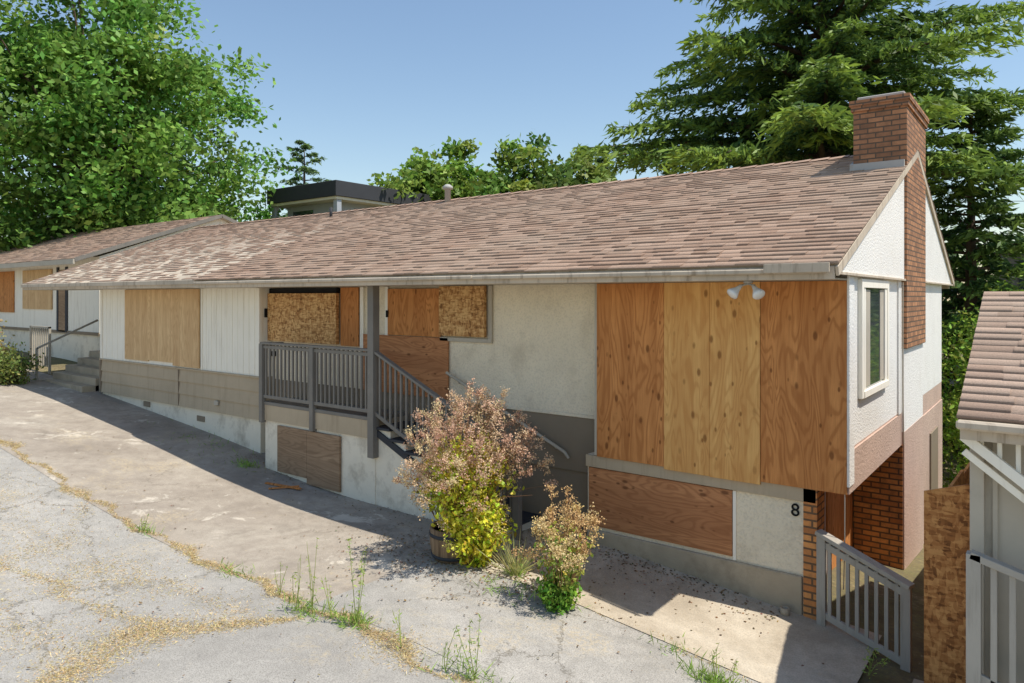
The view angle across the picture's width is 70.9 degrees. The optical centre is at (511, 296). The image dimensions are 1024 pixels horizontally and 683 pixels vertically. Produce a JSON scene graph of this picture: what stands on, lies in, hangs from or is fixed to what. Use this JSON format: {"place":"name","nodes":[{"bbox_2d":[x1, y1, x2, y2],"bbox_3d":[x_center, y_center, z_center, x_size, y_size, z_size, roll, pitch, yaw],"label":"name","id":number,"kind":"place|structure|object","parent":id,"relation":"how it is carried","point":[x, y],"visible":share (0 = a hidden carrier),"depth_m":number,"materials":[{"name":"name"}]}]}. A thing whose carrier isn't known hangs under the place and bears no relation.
{"place":"outdoors","nodes":[
{"label":"outdoors","id":0,"kind":"place"},
{"bbox_2d":[30,319,97,379],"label":"stair railing","id":1,"kind":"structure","parent":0,"point":[35,346],"depth_m":21.39,"materials":[{"name":"metal"}]},
{"bbox_2d":[0,369,435,602],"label":"driveway","id":2,"kind":"structure","parent":0,"point":[55,427],"depth_m":11.70,"materials":[{"name":"concrete"}]},
{"bbox_2d":[0,448,491,682],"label":"asphalt road","id":3,"kind":"structure","parent":0,"point":[304,652],"depth_m":7.31,"materials":[{"name":"asphalt"}]},
{"bbox_2d":[346,538,366,625],"bbox_3d":[-1.512,2.822,7.080,0.225,0.908,0.192,0,0,13],"label":"tall weed","id":4,"kind":"object","parent":3,"relation":"on","point":[359,583],"visible":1,"depth_m":7.07,"materials":[{"name":"green plant"}]},
{"bbox_2d":[21,219,837,287],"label":"roof deck","id":5,"kind":"structure","parent":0,"point":[179,275],"depth_m":16.47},
{"bbox_2d":[22,208,379,283],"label":"roof shingles","id":6,"kind":"object","parent":5,"relation":"on","point":[255,229],"visible":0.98,"depth_m":18.65,"materials":[{"name":"tile"}]},
{"bbox_2d":[23,266,949,289],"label":"fascia","id":7,"kind":"structure","parent":5,"relation":"attached to","point":[826,275],"depth_m":9.47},
{"bbox_2d":[54,278,846,289],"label":"soffit","id":8,"kind":"structure","parent":7,"relation":"attached to","point":[472,284],"depth_m":10.53,"materials":[{"name":"grey paint"}]},
{"bbox_2d":[727,280,764,299],"bbox_3d":[2.553,-0.070,7.817,0.396,0.210,0.240,0,0,37],"label":"flood light","id":9,"kind":"object","parent":8,"relation":"attached to","point":[758,293],"visible":1,"depth_m":7.80,"materials":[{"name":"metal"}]},
{"bbox_2d":[193,269,825,284],"bbox_3d":[-1.604,-0.260,10.680,11.830,0.060,0.045,0,0,37],"label":"gutter","id":10,"kind":"object","parent":7,"relation":"attached to","point":[661,273],"visible":0.98,"depth_m":9.26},
{"bbox_2d":[763,262,829,272],"bbox_3d":[2.857,-0.287,7.238,0.640,0.095,0.025,0,0,37],"label":"eave board patch","id":11,"kind":"object","parent":10,"relation":"attached to","point":[797,267],"visible":1,"depth_m":7.22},
{"bbox_2d":[195,155,852,227],"bbox_3d":[-2.390,-2.275,17.683,20.410,0.067,0.260,0,0,37],"label":"ridge cap","id":12,"kind":"object","parent":5,"relation":"on","point":[773,164],"visible":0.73,"depth_m":14.68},
{"bbox_2d":[193,150,917,279],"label":"roof shingles","id":13,"kind":"object","parent":5,"relation":"on","point":[818,211],"visible":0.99,"depth_m":10.96,"materials":[{"name":"tile"}]},
{"bbox_2d":[850,159,904,170],"bbox_3d":[5.321,-1.880,10.483,0.720,0.160,0.055,0,0,37],"label":"chimney flashing","id":14,"kind":"object","parent":5,"relation":"on","point":[881,164],"visible":0.64,"depth_m":10.44,"materials":[{"name":"metal"}]},
{"bbox_2d":[835,151,953,286],"bbox_3d":[6.210,-1.230,11.048,0.040,2.051,10.004,0,0,37],"label":"rake board","id":15,"kind":"object","parent":5,"relation":"attached to","point":[840,266],"visible":0.89,"depth_m":9.20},
{"bbox_2d":[273,379,594,472],"bbox_3d":[-1.797,2.065,12.221,7.560,0.790,0.084,0,0,37],"label":"lap siding","id":16,"kind":"object","parent":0,"point":[573,437],"visible":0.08,"depth_m":10.45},
{"bbox_2d":[0,342,964,682],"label":"ground","id":17,"kind":"structure","parent":0,"point":[890,672],"depth_m":8.59,"materials":[{"name":"concrete"}]},
{"bbox_2d":[0,341,46,384],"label":"garden shrub","id":18,"kind":"object","parent":17,"relation":"on","point":[10,367],"visible":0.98,"depth_m":19.12,"materials":[{"name":"green plant"}]},
{"bbox_2d":[0,329,99,361],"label":"wall base","id":19,"kind":"object","parent":17,"relation":"on","point":[72,347],"visible":0.08,"depth_m":24.55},
{"bbox_2d":[0,256,103,333],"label":"walls","id":20,"kind":"structure","parent":19,"relation":"on","point":[83,307],"depth_m":24.83,"materials":[{"name":"white paint"}]},
{"bbox_2d":[0,271,13,311],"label":"window board","id":21,"kind":"object","parent":20,"relation":"attached to","point":[6,291],"depth_m":27.39,"materials":[{"name":"brown wood"}]},
{"bbox_2d":[22,269,52,308],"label":"window board","id":22,"kind":"object","parent":20,"relation":"attached to","point":[37,299],"depth_m":25.71,"materials":[{"name":"brown wood"}]},
{"bbox_2d":[58,270,64,330],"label":"door board","id":23,"kind":"object","parent":20,"relation":"attached to","point":[61,309],"depth_m":24.46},
{"bbox_2d":[102,219,227,256],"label":"gable wall","id":24,"kind":"structure","parent":20,"relation":"on","point":[217,221],"depth_m":24.63,"materials":[{"name":"white paint"}]},
{"bbox_2d":[130,218,231,245],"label":"roof deck back","id":25,"kind":"structure","parent":24,"relation":"on","point":[177,231],"depth_m":26.31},
{"bbox_2d":[0,259,74,268],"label":"fascia","id":26,"kind":"structure","parent":25,"relation":"attached to","point":[44,263],"depth_m":23.54,"materials":[{"name":"grey paint"}]},
{"bbox_2d":[0,215,216,263],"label":"roof shingles","id":27,"kind":"object","parent":25,"relation":"on","point":[68,246],"visible":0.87,"depth_m":26.61,"materials":[{"name":"tile"}]},
{"bbox_2d":[74,214,237,260],"bbox_3d":[-10.425,-2.020,25.978,0.030,1.893,9.941,0,0,37],"label":"rake board","id":28,"kind":"object","parent":25,"relation":"attached to","point":[98,252],"visible":0.68,"depth_m":23.92,"materials":[{"name":"grey paint"}]},
{"bbox_2d":[41,350,99,392],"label":"concrete steps","id":29,"kind":"structure","parent":17,"relation":"on","point":[82,375],"depth_m":19.72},
{"bbox_2d":[0,0,301,256],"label":"maple tree","id":30,"kind":"object","parent":17,"relation":"on","point":[105,150],"visible":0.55,"depth_m":32.58,"materials":[{"name":"green plant"}]},
{"bbox_2d":[103,392,264,452],"bbox_3d":[-5.423,3.720,19.502,6.940,2.560,7.770,0,0,37],"label":"foundation","id":31,"kind":"object","parent":17,"relation":"on","point":[249,433],"visible":0.14,"depth_m":15.23,"materials":[{"name":"beige"}]},
{"bbox_2d":[266,376,272,400],"bbox_3d":[-5.407,2.025,19.527,6.955,0.830,7.810,0,0,37],"label":"siding backing","id":32,"kind":"object","parent":31,"relation":"on","point":[267,399],"visible":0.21,"depth_m":14.45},
{"bbox_2d":[101,360,258,419],"bbox_3d":[-7.785,2.035,16.390,7.020,0.830,0.084,0,0,37],"label":"lap siding","id":33,"kind":"object","parent":32,"relation":"attached to","point":[235,395],"visible":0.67,"depth_m":15.95,"materials":[{"name":"wood"}]},
{"bbox_2d":[99,358,258,377],"bbox_3d":[-7.803,1.607,16.365,7.040,0.035,0.045,0,0,37],"label":"siding cap","id":34,"kind":"object","parent":33,"relation":"on","point":[233,374],"visible":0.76,"depth_m":15.95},
{"bbox_2d":[103,288,272,376],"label":"wall front","id":35,"kind":"structure","parent":32,"relation":"on","point":[209,329],"depth_m":15.13,"materials":[{"name":"white paint"}]},
{"bbox_2d":[125,289,148,360],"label":"window board","id":36,"kind":"object","parent":35,"relation":"attached to","point":[136,324],"depth_m":17.28,"materials":[{"name":"brown wood"}]},
{"bbox_2d":[148,289,172,362],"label":"window board","id":37,"kind":"object","parent":35,"relation":"attached to","point":[160,324],"depth_m":16.57,"materials":[{"name":"brown wood"}]},
{"bbox_2d":[106,288,254,374],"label":"panel battens","id":38,"kind":"object","parent":35,"relation":"attached to","point":[216,329],"visible":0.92,"depth_m":14.98,"materials":[{"name":"white paint"}]},
{"bbox_2d":[100,288,261,375],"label":"corner boards","id":39,"kind":"object","parent":35,"relation":"attached to","point":[258,315],"visible":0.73,"depth_m":14.31,"materials":[{"name":"white paint"}]},
{"bbox_2d":[173,289,199,367],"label":"window board","id":40,"kind":"object","parent":35,"relation":"attached to","point":[186,327],"depth_m":15.85,"materials":[{"name":"brown wood"}]},
{"bbox_2d":[268,293,338,344],"bbox_3d":[-4.033,0.410,13.783,2.110,0.940,0.080,0,0,37],"label":"osb board","id":41,"kind":"object","parent":35,"relation":"attached to","point":[305,317],"visible":1,"depth_m":13.67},
{"bbox_2d":[269,288,339,292],"bbox_3d":[-4.017,-0.110,13.827,2.080,0.100,0.090,0,0,37],"label":"uncovered window strip","id":42,"kind":"object","parent":41,"relation":"on","point":[304,290],"visible":0.86,"depth_m":13.73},
{"bbox_2d":[264,140,330,216],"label":"distant conifer","id":43,"kind":"object","parent":17,"relation":"on","point":[304,169],"visible":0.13,"depth_m":58.08,"materials":[{"name":"green plant"}]},
{"bbox_2d":[265,420,375,504],"bbox_3d":[-3.206,3.655,12.829,3.020,2.690,0.700,0,0,37],"label":"porch base","id":44,"kind":"object","parent":17,"relation":"on","point":[358,474],"visible":0.21,"depth_m":12.00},
{"bbox_2d":[277,425,340,491],"bbox_3d":[-3.593,2.830,12.642,1.750,0.940,0.045,0,0,37],"label":"crawlspace hatch","id":45,"kind":"object","parent":44,"relation":"attached to","point":[314,458],"visible":1,"depth_m":12.54,"materials":[{"name":"brown wood"}]},
{"bbox_2d":[264,397,404,419],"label":"porch deck","id":46,"kind":"structure","parent":44,"relation":"on","point":[327,410],"depth_m":12.46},
{"bbox_2d":[259,286,378,458],"bbox_3d":[-3.331,1.212,12.672,3.170,2.775,0.520,0,0,37],"label":"porch railing","id":47,"kind":"object","parent":46,"relation":"on","point":[371,408],"visible":1,"depth_m":12.24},
{"bbox_2d":[265,405,404,437],"bbox_3d":[-3.223,2.165,12.823,3.040,0.290,0.730,0,0,37],"label":"porch skirt","id":48,"kind":"object","parent":46,"relation":"attached to","point":[341,425],"visible":0.57,"depth_m":12.40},
{"bbox_2d":[288,202,377,216],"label":"wall","id":49,"kind":"structure","parent":17,"relation":"on","point":[321,208],"depth_m":40.46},
{"bbox_2d":[269,196,398,208],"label":"soffit","id":50,"kind":"structure","parent":49,"relation":"on","point":[287,205],"depth_m":40.11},
{"bbox_2d":[267,180,444,204],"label":"roof fascia","id":51,"kind":"structure","parent":50,"relation":"on","point":[332,188],"depth_m":39.89,"materials":[{"name":"metal"}]},
{"bbox_2d":[0,439,751,682],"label":"dry grass","id":52,"kind":"structure","parent":17,"relation":"on","point":[217,566],"depth_m":7.20,"materials":[{"name":"plant"}]},
{"bbox_2d":[406,444,454,520],"bbox_3d":[-1.008,2.464,9.775,1.014,1.015,1.042,0,0,-26],"label":"flowering bush","id":53,"kind":"object","parent":17,"relation":"on","point":[429,509],"visible":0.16,"depth_m":9.50,"materials":[{"name":"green plant"}]},
{"bbox_2d":[367,136,503,202],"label":"broadleaf tree","id":54,"kind":"object","parent":17,"relation":"on","point":[423,175],"visible":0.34,"depth_m":44.37,"materials":[{"name":"green plant"}]},
{"bbox_2d":[126,418,749,682],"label":"green grass","id":55,"kind":"structure","parent":17,"relation":"on","point":[691,668],"depth_m":7.17,"materials":[{"name":"green plant"}]},
{"bbox_2d":[376,425,539,535],"bbox_3d":[-0.765,3.572,10.979,3.105,2.855,0.685,0,0,37],"label":"stair body","id":56,"kind":"object","parent":17,"relation":"on","point":[390,494],"visible":0.08,"depth_m":11.38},
{"bbox_2d":[374,351,521,539],"bbox_3d":[-1.069,2.377,10.717,2.961,3.047,0.100,0,0,37],"label":"stair railing","id":57,"kind":"object","parent":56,"relation":"on","point":[516,509],"visible":0.4,"depth_m":11.03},
{"bbox_2d":[376,421,558,529],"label":"stair treads","id":58,"kind":"object","parent":56,"relation":"on","point":[527,517],"visible":0.19,"depth_m":11.19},
{"bbox_2d":[431,466,517,567],"bbox_3d":[-0.459,2.764,8.912,1.008,1.246,1.061,0,0,37],"label":"flowering bush","id":59,"kind":"object","parent":17,"relation":"on","point":[481,531],"visible":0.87,"depth_m":8.71,"materials":[{"name":"yellow plant"}]},
{"bbox_2d":[465,132,577,196],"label":"broadleaf tree","id":60,"kind":"object","parent":17,"relation":"on","point":[518,163],"visible":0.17,"depth_m":43.62,"materials":[{"name":"green plant"}]},
{"bbox_2d":[315,559,760,682],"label":"asphalt apron","id":61,"kind":"object","parent":17,"relation":"on","point":[512,644],"visible":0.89,"depth_m":7.12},
{"bbox_2d":[532,572,581,614],"bbox_3d":[0.468,3.187,7.727,0.545,0.412,0.538,0,0,-24],"label":"green weed clump","id":62,"kind":"object","parent":17,"relation":"on","point":[548,594],"visible":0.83,"depth_m":7.61,"materials":[{"name":"green plant"}]},
{"bbox_2d":[511,483,606,607],"bbox_3d":[0.609,2.690,7.800,0.960,1.308,1.028,0,0,-35],"label":"flowering shrub","id":63,"kind":"object","parent":17,"relation":"on","point":[566,560],"visible":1,"depth_m":7.73,"materials":[{"name":"beige plant"}]},
{"bbox_2d":[526,151,616,190],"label":"broadleaf tree","id":64,"kind":"object","parent":17,"relation":"on","point":[571,168],"visible":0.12,"depth_m":40.49,"materials":[{"name":"green plant"}]},
{"bbox_2d":[433,525,881,682],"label":"concrete pad","id":65,"kind":"object","parent":17,"relation":"on","point":[784,649],"visible":0.58,"depth_m":7.72,"materials":[{"name":"concrete"}]},
{"bbox_2d":[1,425,823,682],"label":"leaf litter","id":66,"kind":"object","parent":65,"relation":"on","point":[473,570],"visible":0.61,"depth_m":8.70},
{"bbox_2d":[429,519,472,563],"bbox_3d":[-0.743,3.118,9.126,0.614,0.420,0.614,0,0,37],"label":"barrel planter","id":67,"kind":"object","parent":65,"relation":"on","point":[439,553],"visible":0.38,"depth_m":8.88,"materials":[{"name":"brown wood"}]},
{"bbox_2d":[392,376,559,525],"bbox_3d":[-0.529,1.983,9.109,2.036,1.939,2.156,0,0,37],"label":"flowering bush","id":68,"kind":"object","parent":67,"relation":"on","point":[464,476],"visible":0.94,"depth_m":8.89,"materials":[{"name":"pink plant"}]},
{"bbox_2d":[469,528,546,580],"bbox_3d":[0.041,2.987,8.537,0.832,0.631,1.037,0,0,-36],"label":"grass tuft","id":69,"kind":"object","parent":65,"relation":"on","point":[513,563],"visible":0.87,"depth_m":8.47,"materials":[{"name":"green plant"}]},
{"bbox_2d":[588,452,802,576],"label":"wall","id":70,"kind":"structure","parent":17,"relation":"on","point":[769,532],"depth_m":8.30,"materials":[{"name":"beige paint"}]},
{"bbox_2d":[589,467,732,555],"bbox_3d":[1.827,2.690,9.115,1.970,0.780,0.026,0,0,37],"label":"board","id":71,"kind":"object","parent":70,"relation":"attached to","point":[696,516],"visible":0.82,"depth_m":9.03,"materials":[{"name":"brown wood"}]},
{"bbox_2d":[587,529,802,614],"bbox_3d":[2.134,4.065,8.873,2.790,1.870,0.045,0,0,37],"label":"foundation","id":72,"kind":"object","parent":70,"relation":"attached to","point":[777,588],"visible":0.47,"depth_m":8.55,"materials":[{"name":"concrete"}]},
{"bbox_2d":[586,454,815,503],"bbox_3d":[2.187,2.212,8.835,2.960,0.155,0.040,0,0,37],"label":"trim band","id":73,"kind":"object","parent":70,"relation":"attached to","point":[777,490],"depth_m":8.73,"materials":[{"name":"beige"}]},
{"bbox_2d":[826,492,852,568],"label":"entry board","id":74,"kind":"object","parent":70,"relation":"attached to","point":[834,514],"visible":0.21,"depth_m":10.02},
{"bbox_2d":[571,0,1023,217],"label":"conifer tree","id":75,"kind":"object","parent":17,"relation":"on","point":[804,104],"visible":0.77,"depth_m":19.63,"materials":[{"name":"green plant"}]},
{"bbox_2d":[803,489,824,619],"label":"brick pier","id":76,"kind":"structure","parent":17,"relation":"on","point":[813,517],"depth_m":7.97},
{"bbox_2d":[853,445,902,569],"bbox_3d":[5.901,3.815,11.239,0.650,3.370,1.840,0,0,37],"label":"chimney base","id":77,"kind":"object","parent":17,"relation":"on","point":[878,514],"visible":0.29,"depth_m":10.47,"materials":[{"name":"orange brick"}]},
{"bbox_2d":[847,399,941,543],"bbox_3d":[5.992,3.590,10.863,0.030,3.820,7.870,0,0,37],"label":"side pink band","id":78,"kind":"object","parent":17,"relation":"on","point":[874,451],"visible":0.57,"depth_m":9.62,"materials":[{"name":"paint"}]},
{"bbox_2d":[901,416,922,569],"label":"wall","id":79,"kind":"structure","parent":17,"relation":"on","point":[913,493],"depth_m":10.90,"materials":[{"name":"paint"}]},
{"bbox_2d":[901,343,922,431],"bbox_3d":[6.160,1.350,11.055,0.045,1.200,1.820,0,0,37],"label":"side chimney panel","id":80,"kind":"object","parent":79,"relation":"on","point":[913,380],"visible":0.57,"depth_m":10.93,"materials":[{"name":"white paint"}]},
{"bbox_2d":[912,679,923,682],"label":"passage steps","id":81,"kind":"structure","parent":17,"relation":"on","point":[916,681],"depth_m":6.94,"materials":[{"name":"concrete"}]},
{"bbox_2d":[815,529,914,672],"bbox_3d":[3.656,3.381,7.503,0.120,1.639,0.999,0,0,-37],"label":"wooden railing","id":82,"kind":"object","parent":81,"relation":"on","point":[828,545],"visible":0.97,"depth_m":7.46,"materials":[{"name":"grey paint"}]},
{"bbox_2d":[924,462,969,682],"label":"plywood fence","id":83,"kind":"object","parent":17,"relation":"on","point":[946,528],"visible":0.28,"depth_m":6.32,"materials":[{"name":"wood"}]},
{"bbox_2d":[942,335,973,487],"bbox_3d":[10.074,2.615,14.845,2.781,4.070,3.187,0,0,37],"label":"hedge shrub","id":84,"kind":"object","parent":17,"relation":"on","point":[950,427],"visible":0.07,"depth_m":15.00,"materials":[{"name":"green plant"}]},
{"bbox_2d":[926,89,1023,451],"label":"conifer tree","id":85,"kind":"object","parent":17,"relation":"on","point":[963,235],"visible":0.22,"depth_m":20.29,"materials":[{"name":"green plant"}]},
{"bbox_2d":[941,263,1023,471],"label":"hedge shrub","id":86,"kind":"object","parent":17,"relation":"on","point":[958,353],"visible":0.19,"depth_m":17.70,"materials":[{"name":"green plant"}]},
{"bbox_2d":[956,291,1023,682],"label":"gray cottage","id":87,"kind":"structure","parent":17,"relation":"on","point":[990,421],"depth_m":5.27,"materials":[{"name":"wood"}]},
{"bbox_3d":[0.522,3.330,15.177,7.720,3.340,7.470,0,0,37],"label":"lower back siding","id":88,"kind":"object","parent":17,"relation":"on","visible":0},
{"bbox_2d":[273,284,594,415],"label":"wall recess","id":89,"kind":"structure","parent":88,"relation":"on","point":[538,352],"depth_m":10.65,"materials":[{"name":"beige paint"}]},
{"bbox_2d":[340,287,358,346],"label":"window board","id":90,"kind":"object","parent":89,"relation":"attached to","point":[349,316],"depth_m":13.02,"materials":[{"name":"brown wood"}]},
{"bbox_2d":[360,287,389,347],"bbox_3d":[-2.423,0.715,12.661,0.730,1.770,0.040,0,0,37],"label":"door trim","id":91,"kind":"structure","parent":89,"relation":"attached to","point":[362,310],"depth_m":12.82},
{"bbox_2d":[363,334,448,398],"bbox_3d":[-1.835,1.165,12.196,2.030,0.990,0.030,0,0,37],"label":"door board","id":92,"kind":"object","parent":89,"relation":"attached to","point":[424,360],"depth_m":11.97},
{"bbox_2d":[388,288,440,336],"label":"window board","id":93,"kind":"object","parent":89,"relation":"attached to","point":[413,312],"depth_m":12.02,"materials":[{"name":"brown wood"}]},
{"bbox_2d":[439,286,486,336],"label":"osb board","id":94,"kind":"object","parent":89,"relation":"attached to","point":[462,310],"visible":1,"depth_m":11.30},
{"bbox_2d":[440,285,492,342],"bbox_3d":[-0.734,0.275,11.372,1.080,0.890,0.050,0,0,37],"label":"window trim","id":95,"kind":"structure","parent":89,"relation":"attached to","point":[490,320],"depth_m":11.07,"materials":[{"name":"grey paint"}]},
{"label":"handrail brackets","id":96,"kind":"object","parent":89,"relation":"attached to","visible":0},
{"bbox_2d":[445,371,569,458],"bbox_3d":[-0.124,1.745,10.815,2.345,1.096,0.050,0,0,37],"label":"wall handrail","id":97,"kind":"object","parent":96,"relation":"attached to","point":[563,451],"depth_m":10.56,"materials":[{"name":"metal"}]},
{"bbox_2d":[486,458,587,534],"bbox_3d":[-1.797,3.185,12.221,7.560,1.430,0.084,0,0,37],"label":"lap siding base","id":98,"kind":"object","parent":88,"relation":"attached to","point":[537,500],"depth_m":10.38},
{"bbox_2d":[451,399,594,418],"bbox_3d":[0.141,1.677,10.721,2.860,0.045,0.030,0,0,37],"label":"stucco drip edge","id":99,"kind":"object","parent":98,"relation":"attached to","point":[553,412],"visible":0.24,"depth_m":10.43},
{"bbox_2d":[0,0,1023,300],"label":"sky","id":100,"kind":"structure","parent":0,"point":[365,83],"materials":[{"name":"blue"}]},
{"bbox_2d":[854,382,940,446],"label":"bay floor","id":101,"kind":"structure","parent":0,"point":[931,397],"depth_m":12.81,"materials":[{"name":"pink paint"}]},
{"bbox_2d":[597,275,941,444],"bbox_3d":[4.760,0.713,11.810,3.099,1.895,7.890,0,0,37],"label":"wall bay","id":102,"kind":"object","parent":101,"relation":"on","point":[874,411],"depth_m":9.85,"materials":[{"name":"white paint"}]},
{"bbox_2d":[595,284,596,454],"bbox_3d":[1.213,0.975,9.719,0.040,2.290,0.310,0,0,37],"label":"bay edge strip","id":103,"kind":"object","parent":102,"relation":"attached to","point":[595,369],"visible":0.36,"depth_m":9.59,"materials":[{"name":"grey paint"}]},
{"bbox_2d":[597,283,663,466],"bbox_3d":[1.521,0.980,9.294,0.965,2.300,0.026,0,0,37],"label":"bay board","id":104,"kind":"object","parent":102,"relation":"attached to","point":[630,371],"visible":1,"depth_m":9.26,"materials":[{"name":"brown wood"}]},
{"bbox_2d":[664,282,760,484],"bbox_3d":[2.383,0.998,8.635,1.195,2.335,0.030,0,0,37],"label":"bay board","id":105,"kind":"object","parent":102,"relation":"attached to","point":[712,379],"visible":1,"depth_m":8.60,"materials":[{"name":"brown wood"}]},
{"bbox_2d":[761,281,846,494],"bbox_3d":[3.232,0.980,7.996,0.920,2.300,0.026,0,0,37],"label":"bay board","id":106,"kind":"object","parent":102,"relation":"attached to","point":[803,384],"visible":1,"depth_m":7.97,"materials":[{"name":"brown wood"}]},
{"bbox_2d":[858,279,888,398],"bbox_3d":[4.428,0.480,8.761,0.060,1.360,1.630,0,0,37],"label":"side window frame","id":107,"kind":"object","parent":102,"relation":"attached to","point":[863,391],"visible":0.96,"depth_m":8.27,"materials":[{"name":"white paint"}]},
{"bbox_2d":[866,288,882,388],"bbox_3d":[4.412,0.490,8.773,0.020,1.180,1.430,0,0,37],"label":"side window glass","id":108,"kind":"object","parent":107,"relation":"attached to","point":[874,336],"visible":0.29,"depth_m":8.78,"materials":[{"name":"green"}]},
{"bbox_2d":[866,290,883,385],"bbox_3d":[4.422,0.485,8.765,0.006,1.130,1.130,0,0,37],"label":"side window curtain","id":109,"kind":"object","parent":107,"relation":"attached to","point":[868,336],"visible":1,"depth_m":8.52,"materials":[{"name":"fabric"}]},
{"bbox_2d":[847,275,901,487],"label":"corner trim","id":110,"kind":"structure","parent":102,"relation":"attached to","point":[850,381],"depth_m":7.79,"materials":[{"name":"white paint"}]},
{"bbox_2d":[849,92,928,348],"bbox_3d":[5.921,-1.075,11.224,0.800,3.650,1.940,0,0,37],"label":"chimney","id":111,"kind":"object","parent":102,"relation":"on","point":[890,127],"visible":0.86,"depth_m":10.60,"materials":[{"name":"brick"}]},
{"bbox_2d":[835,179,951,283],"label":"gable wall","id":112,"kind":"structure","parent":102,"relation":"on","point":[879,251],"depth_m":9.62,"materials":[{"name":"white paint"}]},
{"bbox_3d":[7.287,3.810,13.074,0.600,3.380,2.760,0,0,37],"label":"side lower wall","id":113,"kind":"object","parent":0,"visible":0},
{"bbox_2d":[930,426,937,489],"bbox_3d":[7.593,3.350,12.930,0.028,1.900,0.900,0,0,37],"label":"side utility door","id":114,"kind":"structure","parent":113,"relation":"attached to","point":[934,459],"depth_m":12.88,"materials":[{"name":"beige"}]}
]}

